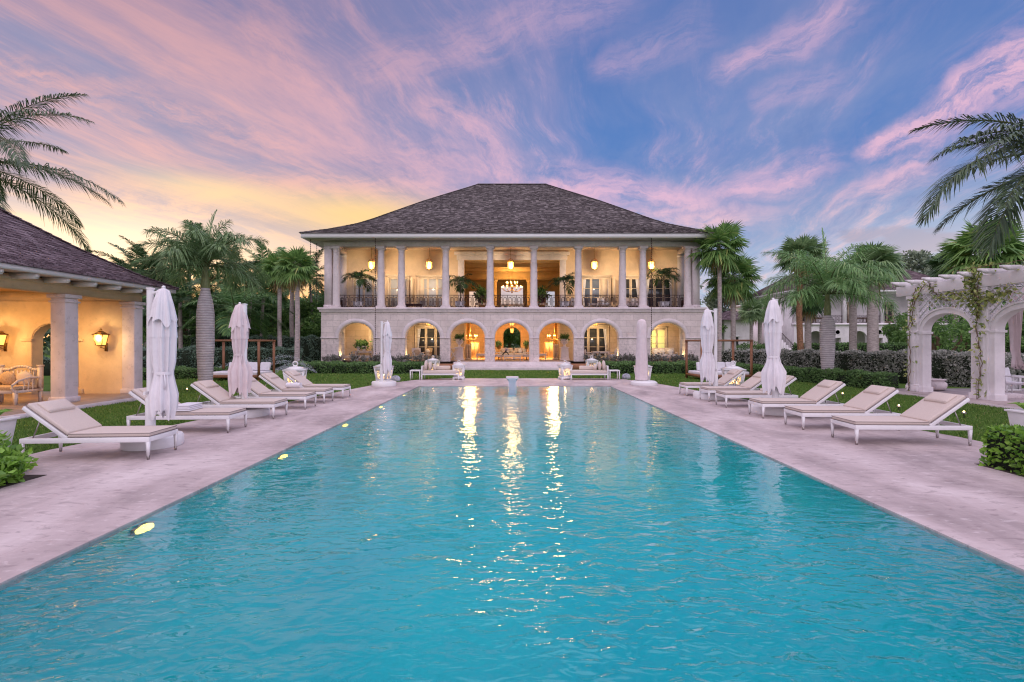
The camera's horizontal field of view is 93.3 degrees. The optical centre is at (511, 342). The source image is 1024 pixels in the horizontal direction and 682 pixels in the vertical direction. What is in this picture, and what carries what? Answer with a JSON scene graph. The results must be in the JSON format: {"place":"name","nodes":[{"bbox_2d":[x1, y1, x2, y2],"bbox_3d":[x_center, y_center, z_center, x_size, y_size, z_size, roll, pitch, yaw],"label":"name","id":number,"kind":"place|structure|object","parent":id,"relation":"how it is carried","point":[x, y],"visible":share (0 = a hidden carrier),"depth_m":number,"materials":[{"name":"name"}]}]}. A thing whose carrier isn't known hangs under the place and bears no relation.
{"place":"outdoors","nodes":[
{"label":"outdoors","id":0,"kind":"place"},
{"bbox_2d":[0,386,1023,681],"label":"pool water","id":1,"kind":"structure","parent":0,"point":[516,534],"depth_m":4.23,"materials":[{"name":"teal liquid"}]},
{"bbox_2d":[0,378,1023,585],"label":"pool deck","id":2,"kind":"structure","parent":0,"point":[77,496],"depth_m":7.66,"materials":[{"name":"beige stone"}]},
{"bbox_2d":[19,399,177,459],"bbox_3d":[-7.231,1.510,8.548,2.068,0.981,0.800,0,0,-4],"label":"sun lounger","id":3,"kind":"object","parent":2,"relation":"on","point":[61,419],"visible":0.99,"depth_m":8.25,"materials":[{"name":"beige fabric"}]},
{"bbox_2d":[120,286,183,450],"bbox_3d":[-6.941,0.452,9.350,0.998,3.093,0.998,0,0,0],"label":"patio umbrella","id":4,"kind":"object","parent":2,"relation":"on","point":[161,392],"visible":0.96,"depth_m":9.22,"materials":[{"name":"white fabric"}]},
{"bbox_2d":[126,387,246,432],"bbox_3d":[-7.349,1.510,11.012,2.200,0.981,0.800,0,0,-2],"label":"sun lounger","id":5,"kind":"object","parent":2,"relation":"on","point":[227,414],"visible":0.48,"depth_m":10.65,"materials":[{"name":"beige fabric"}]},
{"bbox_2d":[190,380,287,418],"bbox_3d":[-7.280,1.510,12.931,2.200,0.981,0.800,0,0,-1],"label":"sun lounger","id":6,"kind":"object","parent":2,"relation":"on","point":[212,389],"visible":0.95,"depth_m":12.59,"materials":[{"name":"beige fabric"}]},
{"bbox_2d":[228,302,269,418],"bbox_3d":[-7.299,0.452,13.200,1.237,3.093,1.237,0,0,0],"label":"patio umbrella","id":7,"kind":"object","parent":2,"relation":"on","point":[240,372],"visible":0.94,"depth_m":13.05,"materials":[{"name":"white fabric"}]},
{"bbox_2d":[235,377,316,409],"bbox_3d":[-7.220,1.510,14.750,2.200,0.981,0.800,0,0,0],"label":"sun lounger","id":8,"kind":"object","parent":2,"relation":"on","point":[259,389],"visible":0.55,"depth_m":14.50,"materials":[{"name":"beige fabric"}]},
{"bbox_2d":[258,372,333,403],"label":"sun lounger","id":9,"kind":"object","parent":2,"relation":"on","point":[277,382],"visible":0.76,"depth_m":15.84,"materials":[{"name":"beige fabric"}]},
{"bbox_2d":[283,370,350,398],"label":"sun lounger","id":10,"kind":"object","parent":2,"relation":"on","point":[296,376],"visible":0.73,"depth_m":17.25,"materials":[{"name":"beige fabric"}]},
{"bbox_2d":[372,320,395,386],"bbox_3d":[-5.878,0.496,22.200,1.098,3.003,1.098,0,0,0],"label":"patio umbrella","id":11,"kind":"object","parent":2,"relation":"on","point":[385,357],"visible":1,"depth_m":22.07,"materials":[{"name":"white fabric"}]},
{"bbox_2d":[421,360,459,379],"bbox_3d":[-3.808,1.483,26.049,2.000,1.034,0.901,0,0,0],"label":"chaise daybed","id":12,"kind":"object","parent":2,"relation":"on","point":[441,370],"visible":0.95,"depth_m":25.73,"materials":[{"name":"white fabric"}]},
{"bbox_2d":[558,360,572,379],"bbox_3d":[2.866,1.476,26.100,0.660,1.047,0.660,0,0,-14],"label":"candle lantern","id":13,"kind":"object","parent":2,"relation":"on","point":[564,366],"visible":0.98,"depth_m":25.86,"materials":[{"name":"white paint"}]},
{"bbox_2d":[570,360,608,379],"bbox_3d":[4.112,1.482,26.049,2.000,1.035,0.901,0,0,0],"label":"chaise daybed","id":14,"kind":"object","parent":2,"relation":"on","point":[588,370],"visible":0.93,"depth_m":25.73,"materials":[{"name":"white fabric"}]},
{"bbox_2d":[630,319,657,385],"bbox_3d":[6.166,0.459,22.600,1.236,3.078,1.236,0,0,0],"label":"covered umbrella","id":15,"kind":"object","parent":2,"relation":"on","point":[641,371],"visible":1,"depth_m":22.39,"materials":[{"name":"white fabric"}]},
{"bbox_2d":[679,369,743,395],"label":"sun lounger","id":16,"kind":"object","parent":2,"relation":"on","point":[727,377],"visible":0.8,"depth_m":18.04,"materials":[{"name":"beige fabric"}]},
{"bbox_2d":[693,307,729,399],"bbox_3d":[7.132,0.377,17.300,1.237,3.243,1.237,0,0,0],"label":"patio umbrella","id":17,"kind":"object","parent":2,"relation":"on","point":[708,359],"visible":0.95,"depth_m":17.16,"materials":[{"name":"white fabric"}]},
{"bbox_2d":[699,372,761,401],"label":"sun lounger","id":18,"kind":"object","parent":2,"relation":"on","point":[753,381],"visible":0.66,"depth_m":16.39,"materials":[{"name":"beige fabric"}]},
{"bbox_2d":[715,375,797,407],"bbox_3d":[7.620,1.510,15.131,2.200,0.981,0.800,0,0,1],"label":"sun lounger","id":19,"kind":"object","parent":2,"relation":"on","point":[725,394],"visible":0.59,"depth_m":14.77,"materials":[{"name":"beige fabric"}]},
{"bbox_2d":[748,298,793,415],"bbox_3d":[7.415,0.366,13.750,1.237,3.263,1.237,0,0,0],"label":"patio umbrella","id":20,"kind":"object","parent":2,"relation":"on","point":[773,376],"visible":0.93,"depth_m":13.58,"materials":[{"name":"white fabric"}]},
{"bbox_2d":[748,380,845,418],"bbox_3d":[7.660,1.510,13.031,2.200,0.981,0.800,0,0,1],"label":"sun lounger","id":21,"kind":"object","parent":2,"relation":"on","point":[818,392],"visible":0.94,"depth_m":12.74,"materials":[{"name":"beige fabric"}]},
{"bbox_2d":[784,385,899,430],"bbox_3d":[7.720,1.510,11.371,2.200,0.981,0.800,0,0,2],"label":"sun lounger","id":22,"kind":"object","parent":2,"relation":"on","point":[869,400],"visible":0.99,"depth_m":11.06,"materials":[{"name":"beige fabric"}]},
{"bbox_2d":[830,392,972,445],"bbox_3d":[7.799,1.510,9.762,2.200,0.981,0.800,0,0,2],"label":"sun lounger","id":23,"kind":"object","parent":2,"relation":"on","point":[932,411],"visible":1,"depth_m":9.45,"materials":[{"name":"beige fabric"}]},
{"bbox_2d":[0,0,1023,342],"label":"sky","id":24,"kind":"structure","parent":0,"point":[782,119],"materials":[{"name":"blue"}]},
{"bbox_2d":[13,345,1023,452],"bbox_3d":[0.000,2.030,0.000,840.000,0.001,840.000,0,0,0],"label":"lawn","id":25,"kind":"structure","parent":0,"point":[47,383],"depth_m":20.78,"materials":[{"name":"green plant"}]},
{"bbox_2d":[0,409,19,446],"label":"flared planter","id":26,"kind":"object","parent":25,"relation":"on","point":[8,423],"visible":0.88,"depth_m":8.69,"materials":[{"name":"white paint"}]},
{"bbox_2d":[0,475,45,487],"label":"planting bed","id":27,"kind":"object","parent":25,"relation":"on","point":[28,477],"visible":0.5,"depth_m":7.08,"materials":[{"name":"soil"}]},
{"bbox_2d":[0,430,38,485],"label":"round bush","id":28,"kind":"object","parent":27,"relation":"on","point":[14,465],"visible":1,"depth_m":6.90,"materials":[{"name":"green plant"}]},
{"bbox_2d":[0,92,125,252],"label":"coconut palm","id":29,"kind":"object","parent":25,"relation":"on","point":[16,162],"visible":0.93,"depth_m":23.17,"materials":[{"name":"green plant"}]},
{"bbox_2d":[0,208,178,418],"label":"garden pavilion","id":30,"kind":"structure","parent":25,"relation":"on","point":[72,297],"depth_m":16.88,"materials":[{"name":"paint"}]},
{"bbox_2d":[0,365,44,404],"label":"garden sofa","id":31,"kind":"object","parent":30,"relation":"on","point":[9,380],"visible":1,"depth_m":14.94,"materials":[{"name":"brown wood"}]},
{"bbox_2d":[91,329,109,350],"bbox_3d":[-14.877,-0.085,17.542,0.420,0.830,0.423,0,0,0],"label":"wall lantern","id":32,"kind":"object","parent":30,"relation":"attached to","point":[100,337],"depth_m":17.42,"materials":[{"name":"yellow glass"}]},
{"bbox_2d":[43,355,183,375],"bbox_3d":[-26.722,1.417,30.270,11.154,1.525,2.176,0,0,-8],"label":"grey hedge","id":33,"kind":"object","parent":25,"relation":"on","point":[47,366],"visible":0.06,"depth_m":29.37,"materials":[{"name":"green plant"}]},
{"bbox_2d":[83,242,184,281],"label":"coconut palm","id":34,"kind":"object","parent":25,"relation":"on","point":[130,255],"visible":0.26,"depth_m":41.26,"materials":[{"name":"green plant"}]},
{"bbox_2d":[129,248,220,314],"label":"coconut palm","id":35,"kind":"object","parent":25,"relation":"on","point":[172,277],"visible":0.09,"depth_m":43.64,"materials":[{"name":"plant"}]},
{"bbox_2d":[142,276,226,348],"bbox_3d":[-26.241,-0.912,38.126,7.737,9.059,7.434,0,0,30],"label":"coconut palm","id":36,"kind":"object","parent":25,"relation":"on","point":[178,299],"visible":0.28,"depth_m":37.81,"materials":[{"name":"green plant"}]},
{"bbox_2d":[143,302,226,339],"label":"broad tree","id":37,"kind":"object","parent":25,"relation":"on","point":[184,314],"visible":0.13,"depth_m":48.80,"materials":[{"name":"green plant"}]},
{"bbox_2d":[143,365,228,379],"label":"hedge","id":38,"kind":"object","parent":25,"relation":"on","point":[183,372],"visible":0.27,"depth_m":26.41,"materials":[{"name":"green plant"}]},
{"bbox_2d":[123,209,272,389],"bbox_3d":[-12.846,-1.825,20.078,5.150,7.751,5.199,0,0,0],"label":"bottle palm","id":39,"kind":"object","parent":25,"relation":"on","point":[204,251],"visible":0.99,"depth_m":19.83,"materials":[{"name":"green plant"}]},
{"bbox_2d":[177,307,260,343],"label":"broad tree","id":40,"kind":"object","parent":25,"relation":"on","point":[216,332],"visible":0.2,"depth_m":39.68,"materials":[{"name":"green plant"}]},
{"bbox_2d":[143,345,303,369],"bbox_3d":[-20.856,1.176,35.102,10.581,2.049,2.747,0,0,-20],"label":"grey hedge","id":41,"kind":"object","parent":25,"relation":"on","point":[284,357],"visible":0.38,"depth_m":35.09,"materials":[{"name":"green plant"}]},
{"bbox_2d":[191,245,270,298],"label":"coconut palm","id":42,"kind":"object","parent":25,"relation":"on","point":[220,287],"visible":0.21,"depth_m":46.18,"materials":[{"name":"green plant"}]},
{"bbox_2d":[172,283,294,338],"bbox_3d":[-21.416,-0.938,36.833,8.567,7.545,8.031,0,0,-12],"label":"coconut palm","id":43,"kind":"object","parent":25,"relation":"on","point":[228,303],"visible":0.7,"depth_m":36.38,"materials":[{"name":"green plant"}]},
{"bbox_2d":[213,340,274,380],"bbox_3d":[-14.661,0.945,26.129,2.870,2.170,1.850,0,0,-2],"label":"canopy bed","id":44,"kind":"object","parent":25,"relation":"on","point":[258,368],"visible":0.56,"depth_m":26.41,"materials":[{"name":"brown wood"}]},
{"bbox_2d":[190,334,320,361],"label":"back hedge","id":45,"kind":"object","parent":25,"relation":"on","point":[310,345],"visible":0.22,"depth_m":40.06,"materials":[{"name":"green plant"}]},
{"bbox_2d":[210,258,305,336],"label":"coconut palm","id":46,"kind":"object","parent":25,"relation":"on","point":[271,299],"visible":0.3,"depth_m":44.30,"materials":[{"name":"green plant"}]},
{"bbox_2d":[237,240,294,336],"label":"coconut palm","id":47,"kind":"object","parent":25,"relation":"on","point":[261,255],"visible":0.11,"depth_m":49.23,"materials":[{"name":"green plant"}]},
{"bbox_2d":[258,252,293,345],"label":"fan palm","id":48,"kind":"object","parent":25,"relation":"on","point":[268,264],"visible":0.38,"depth_m":37.64,"materials":[{"name":"green plant"}]},
{"bbox_2d":[243,240,319,309],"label":"coconut palm","id":49,"kind":"object","parent":25,"relation":"on","point":[285,290],"visible":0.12,"depth_m":52.99,"materials":[{"name":"green plant"}]},
{"bbox_2d":[250,306,320,338],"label":"broad tree","id":50,"kind":"object","parent":25,"relation":"on","point":[306,329],"visible":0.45,"depth_m":51.25,"materials":[{"name":"green plant"}]},
{"bbox_2d":[264,300,321,337],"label":"broad tree","id":51,"kind":"object","parent":25,"relation":"on","point":[306,314],"visible":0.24,"depth_m":54.84,"materials":[{"name":"green plant"}]},
{"bbox_2d":[271,245,321,362],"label":"fan palm","id":52,"kind":"object","parent":25,"relation":"on","point":[299,275],"visible":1,"depth_m":32.88,"materials":[{"name":"green plant"}]},
{"bbox_2d":[285,266,311,337],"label":"fan palm","id":53,"kind":"object","parent":25,"relation":"on","point":[291,319],"visible":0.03,"depth_m":40.80,"materials":[{"name":"green plant"}]},
{"bbox_2d":[284,248,323,321],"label":"coconut palm","id":54,"kind":"object","parent":25,"relation":"on","point":[320,286],"visible":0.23,"depth_m":55.49,"materials":[{"name":"green plant"}]},
{"bbox_2d":[287,360,432,373],"bbox_3d":[-9.799,1.675,31.996,9.175,0.997,2.848,0,0,0],"label":"hedge","id":55,"kind":"object","parent":25,"relation":"on","point":[329,367],"visible":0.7,"depth_m":30.86,"materials":[{"name":"green plant"}]},
{"bbox_2d":[299,183,713,369],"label":"house","id":56,"kind":"structure","parent":25,"relation":"on","point":[545,233],"depth_m":37.84,"materials":[{"name":"beige stone"}]},
{"bbox_2d":[340,269,376,305],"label":"balcony palm","id":57,"kind":"object","parent":56,"relation":"on","point":[360,281],"visible":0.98,"depth_m":38.67,"materials":[{"name":"green plant"}]},
{"bbox_2d":[353,275,376,305],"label":"french door","id":58,"kind":"structure","parent":56,"relation":"in","point":[355,288],"depth_m":40.77,"materials":[{"name":"beige paint"}]},
{"bbox_2d":[387,275,409,305],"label":"french door","id":59,"kind":"structure","parent":56,"relation":"in","point":[392,279],"depth_m":40.74,"materials":[{"name":"beige paint"}]},
{"bbox_2d":[414,325,439,359],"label":"french door","id":60,"kind":"structure","parent":56,"relation":"in","point":[425,336],"depth_m":40.77,"materials":[{"name":"beige paint"}]},
{"bbox_2d":[416,275,441,305],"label":"french door","id":61,"kind":"structure","parent":56,"relation":"in","point":[432,283],"depth_m":40.77,"materials":[{"name":"beige paint"}]},
{"bbox_2d":[453,332,464,359],"bbox_3d":[-4.360,0.310,39.990,1.012,2.339,1.094,0,0,-20],"label":"urn pedestal","id":62,"kind":"object","parent":56,"relation":"on","point":[459,353],"visible":0.98,"depth_m":39.70,"materials":[{"name":"white stone"}]},
{"bbox_2d":[449,273,478,305],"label":"balcony palm","id":63,"kind":"object","parent":56,"relation":"on","point":[461,282],"visible":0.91,"depth_m":38.86,"materials":[{"name":"green plant"}]},
{"bbox_2d":[547,272,574,305],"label":"balcony palm","id":64,"kind":"object","parent":56,"relation":"on","point":[569,279],"visible":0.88,"depth_m":38.89,"materials":[{"name":"green plant"}]},
{"bbox_2d":[557,333,569,359],"bbox_3d":[4.319,0.310,39.990,1.012,2.339,1.094,0,0,-20],"label":"urn pedestal","id":65,"kind":"object","parent":56,"relation":"on","point":[564,350],"visible":1,"depth_m":39.70,"materials":[{"name":"white stone"}]},
{"bbox_2d":[582,275,611,305],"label":"french door","id":66,"kind":"structure","parent":56,"relation":"in","point":[591,284],"depth_m":40.76,"materials":[{"name":"beige paint"}]},
{"bbox_2d":[584,325,609,359],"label":"french door","id":67,"kind":"structure","parent":56,"relation":"in","point":[596,338],"depth_m":40.77,"materials":[{"name":"beige paint"}]},
{"bbox_2d":[626,275,638,297],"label":"french door","id":68,"kind":"structure","parent":56,"relation":"in","point":[632,281],"depth_m":40.76,"materials":[{"name":"beige paint"}]},
{"bbox_2d":[652,326,667,359],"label":"french door","id":69,"kind":"structure","parent":56,"relation":"in","point":[659,333],"depth_m":40.77,"materials":[{"name":"beige paint"}]},
{"bbox_2d":[647,275,675,305],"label":"french door","id":70,"kind":"structure","parent":56,"relation":"in","point":[657,291],"depth_m":40.77,"materials":[{"name":"beige paint"}]},
{"bbox_2d":[646,267,680,305],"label":"balcony palm","id":71,"kind":"object","parent":56,"relation":"on","point":[664,274],"visible":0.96,"depth_m":38.91,"materials":[{"name":"green plant"}]},
{"bbox_2d":[503,327,520,347],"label":"broad tree","id":72,"kind":"object","parent":25,"relation":"on","point":[509,338],"visible":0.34,"depth_m":68.26,"materials":[{"name":"green plant"}]},
{"bbox_2d":[43,304,1007,354],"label":"distant woods","id":73,"kind":"object","parent":25,"relation":"on","point":[47,340],"visible":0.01,"depth_m":83.39,"materials":[{"name":"green plant"}]},
{"bbox_2d":[593,360,698,373],"bbox_3d":[8.915,1.681,32.004,6.971,1.023,2.849,0,0,0],"label":"hedge","id":74,"kind":"object","parent":25,"relation":"on","point":[659,367],"visible":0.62,"depth_m":30.86,"materials":[{"name":"green plant"}]},
{"bbox_2d":[685,219,749,361],"bbox_3d":[15.639,-3.582,36.489,4.562,11.285,4.584,0,0,-24],"label":"fan palm","id":75,"kind":"object","parent":25,"relation":"on","point":[724,235],"visible":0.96,"depth_m":35.90,"materials":[{"name":"green plant"}]},
{"bbox_2d":[685,340,752,379],"bbox_3d":[11.231,0.945,26.358,2.870,2.170,1.850,0,0,-6],"label":"canopy bed","id":76,"kind":"object","parent":25,"relation":"on","point":[696,373],"visible":0.48,"depth_m":26.34,"materials":[{"name":"brown wood"}]},
{"bbox_2d":[702,273,756,315],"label":"broad tree","id":77,"kind":"object","parent":25,"relation":"on","point":[711,305],"visible":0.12,"depth_m":71.24,"materials":[{"name":"green plant"}]},
{"bbox_2d":[712,311,749,354],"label":"pink cottage","id":78,"kind":"structure","parent":25,"relation":"on","point":[742,332],"depth_m":56.00,"materials":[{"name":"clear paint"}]},
{"bbox_2d":[701,254,763,348],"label":"fan palm","id":79,"kind":"object","parent":25,"relation":"on","point":[734,288],"visible":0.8,"depth_m":37.78,"materials":[{"name":"green plant"}]},
{"bbox_2d":[721,361,745,384],"bbox_3d":[8.922,1.385,19.500,0.813,1.290,0.813,0,0,14],"label":"candle lantern","id":80,"kind":"object","parent":25,"relation":"on","point":[725,370],"visible":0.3,"depth_m":19.22,"materials":[{"name":"white paint"}]},
{"bbox_2d":[736,297,764,339],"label":"fan palm","id":81,"kind":"object","parent":25,"relation":"on","point":[751,316],"visible":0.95,"depth_m":49.56,"materials":[{"name":"green plant"}]},
{"bbox_2d":[769,234,834,349],"bbox_3d":[21.505,-3.022,36.003,3.966,10.172,4.102,0,0,-19],"label":"fan palm","id":82,"kind":"object","parent":25,"relation":"on","point":[806,244],"visible":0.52,"depth_m":35.70,"materials":[{"name":"green plant"}]},
{"bbox_2d":[788,289,824,348],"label":"fan palm","id":83,"kind":"object","parent":25,"relation":"on","point":[808,313],"visible":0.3,"depth_m":38.75,"materials":[{"name":"grey plant"}]},
{"bbox_2d":[719,361,899,387],"bbox_3d":[14.705,1.682,26.005,1.670,0.975,11.052,0,0,-18],"label":"hedge","id":84,"kind":"object","parent":25,"relation":"on","point":[858,378],"visible":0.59,"depth_m":22.50,"materials":[{"name":"green plant"}]},
{"bbox_2d":[759,228,904,369],"bbox_3d":[15.287,-1.861,23.568,6.450,7.823,6.473,0,0,0],"label":"bottle palm","id":85,"kind":"object","parent":25,"relation":"on","point":[840,280],"visible":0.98,"depth_m":23.15,"materials":[{"name":"green plant"}]},
{"bbox_2d":[720,348,970,386],"bbox_3d":[17.825,1.239,27.055,2.253,1.873,12.594,0,0,-36],"label":"silver hedge","id":86,"kind":"object","parent":25,"relation":"on","point":[953,367],"visible":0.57,"depth_m":24.59,"materials":[{"name":"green plant"}]},
{"bbox_2d":[832,266,866,349],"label":"fan palm","id":87,"kind":"object","parent":25,"relation":"on","point":[853,326],"visible":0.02,"depth_m":36.79,"materials":[{"name":"grey plant"}]},
{"bbox_2d":[749,264,971,349],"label":"white villa","id":88,"kind":"object","parent":25,"relation":"on","point":[840,315],"visible":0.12,"depth_m":61.37,"materials":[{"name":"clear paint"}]},
{"bbox_2d":[842,241,911,351],"bbox_3d":[26.116,-2.630,35.005,4.849,9.408,4.603,0,0,0],"label":"fan palm","id":89,"kind":"object","parent":25,"relation":"on","point":[886,254],"visible":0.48,"depth_m":34.44,"materials":[{"name":"green plant"}]},
{"bbox_2d":[791,341,1023,352],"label":"hedge","id":90,"kind":"object","parent":25,"relation":"on","point":[861,346],"visible":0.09,"depth_m":43.31,"materials":[{"name":"green plant"}]},
{"bbox_2d":[881,311,944,342],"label":"broad tree","id":91,"kind":"object","parent":25,"relation":"on","point":[891,333],"visible":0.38,"depth_m":47.80,"materials":[{"name":"green plant"}]},
{"bbox_2d":[899,249,950,275],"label":"broad tree","id":92,"kind":"object","parent":25,"relation":"on","point":[914,256],"visible":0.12,"depth_m":65.96,"materials":[{"name":"green plant"}]},
{"bbox_2d":[921,246,958,342],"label":"fan palm","id":93,"kind":"object","parent":25,"relation":"on","point":[936,263],"visible":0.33,"depth_m":46.16,"materials":[{"name":"green plant"}]},
{"bbox_2d":[886,298,1009,354],"bbox_3d":[29.916,-0.485,32.519,6.497,5.399,6.125,0,0,0],"label":"gnarled tree","id":94,"kind":"object","parent":25,"relation":"on","point":[938,337],"visible":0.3,"depth_m":32.24,"materials":[{"name":"green plant"}]},
{"bbox_2d":[891,265,1023,408],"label":"white pergola","id":95,"kind":"object","parent":25,"relation":"on","point":[992,343],"visible":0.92,"depth_m":16.45,"materials":[{"name":"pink stone"}]},
{"bbox_2d":[902,282,929,390],"bbox_3d":[15.644,-0.176,18.789,0.372,4.416,1.366,0,0,0],"label":"climbing vine","id":96,"kind":"object","parent":95,"relation":"attached to","point":[910,307],"visible":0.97,"depth_m":18.94,"materials":[{"name":"green plant"}]},
{"bbox_2d":[944,262,1021,398],"bbox_3d":[15.619,-0.258,16.119,0.490,4.766,2.572,0,0,0],"label":"climbing vine","id":97,"kind":"object","parent":95,"relation":"attached to","point":[989,295],"visible":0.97,"depth_m":16.24,"materials":[{"name":"green plant"}]},
{"bbox_2d":[1005,368,1023,392],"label":"garden chair","id":98,"kind":"object","parent":95,"relation":"on","point":[1008,378],"visible":0.77,"depth_m":17.31,"materials":[{"name":"white paint"}]},
{"bbox_2d":[1006,287,1023,369],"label":"pergola curtain","id":99,"kind":"object","parent":95,"relation":"hanging from","point":[1015,325],"visible":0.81,"depth_m":15.87,"materials":[{"name":"fabric"}]},
{"bbox_2d":[910,111,1023,260],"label":"coconut palm","id":100,"kind":"object","parent":25,"relation":"on","point":[1015,136],"visible":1,"depth_m":10.77,"materials":[{"name":"green plant"}]},
{"bbox_2d":[930,215,1023,295],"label":"fan palm","id":101,"kind":"object","parent":25,"relation":"on","point":[961,251],"visible":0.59,"depth_m":37.33,"materials":[{"name":"green plant"}]},
{"bbox_2d":[976,464,1023,476],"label":"planting bed","id":102,"kind":"object","parent":25,"relation":"on","point":[1007,471],"visible":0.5,"depth_m":7.50,"materials":[{"name":"soil"}]},
{"bbox_2d":[978,423,1023,474],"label":"clipped bush","id":103,"kind":"object","parent":102,"relation":"on","point":[1004,449],"visible":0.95,"depth_m":7.57,"materials":[{"name":"green plant"}]},
{"bbox_2d":[1004,402,1023,425],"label":"flared planter","id":104,"kind":"object","parent":25,"relation":"on","point":[1015,416],"visible":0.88,"depth_m":9.66,"materials":[{"name":"white paint"}]},
{"bbox_2d":[1005,352,1023,386],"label":"silver hedge","id":105,"kind":"object","parent":25,"relation":"on","point":[1008,356],"visible":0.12,"depth_m":21.98,"materials":[{"name":"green plant"}]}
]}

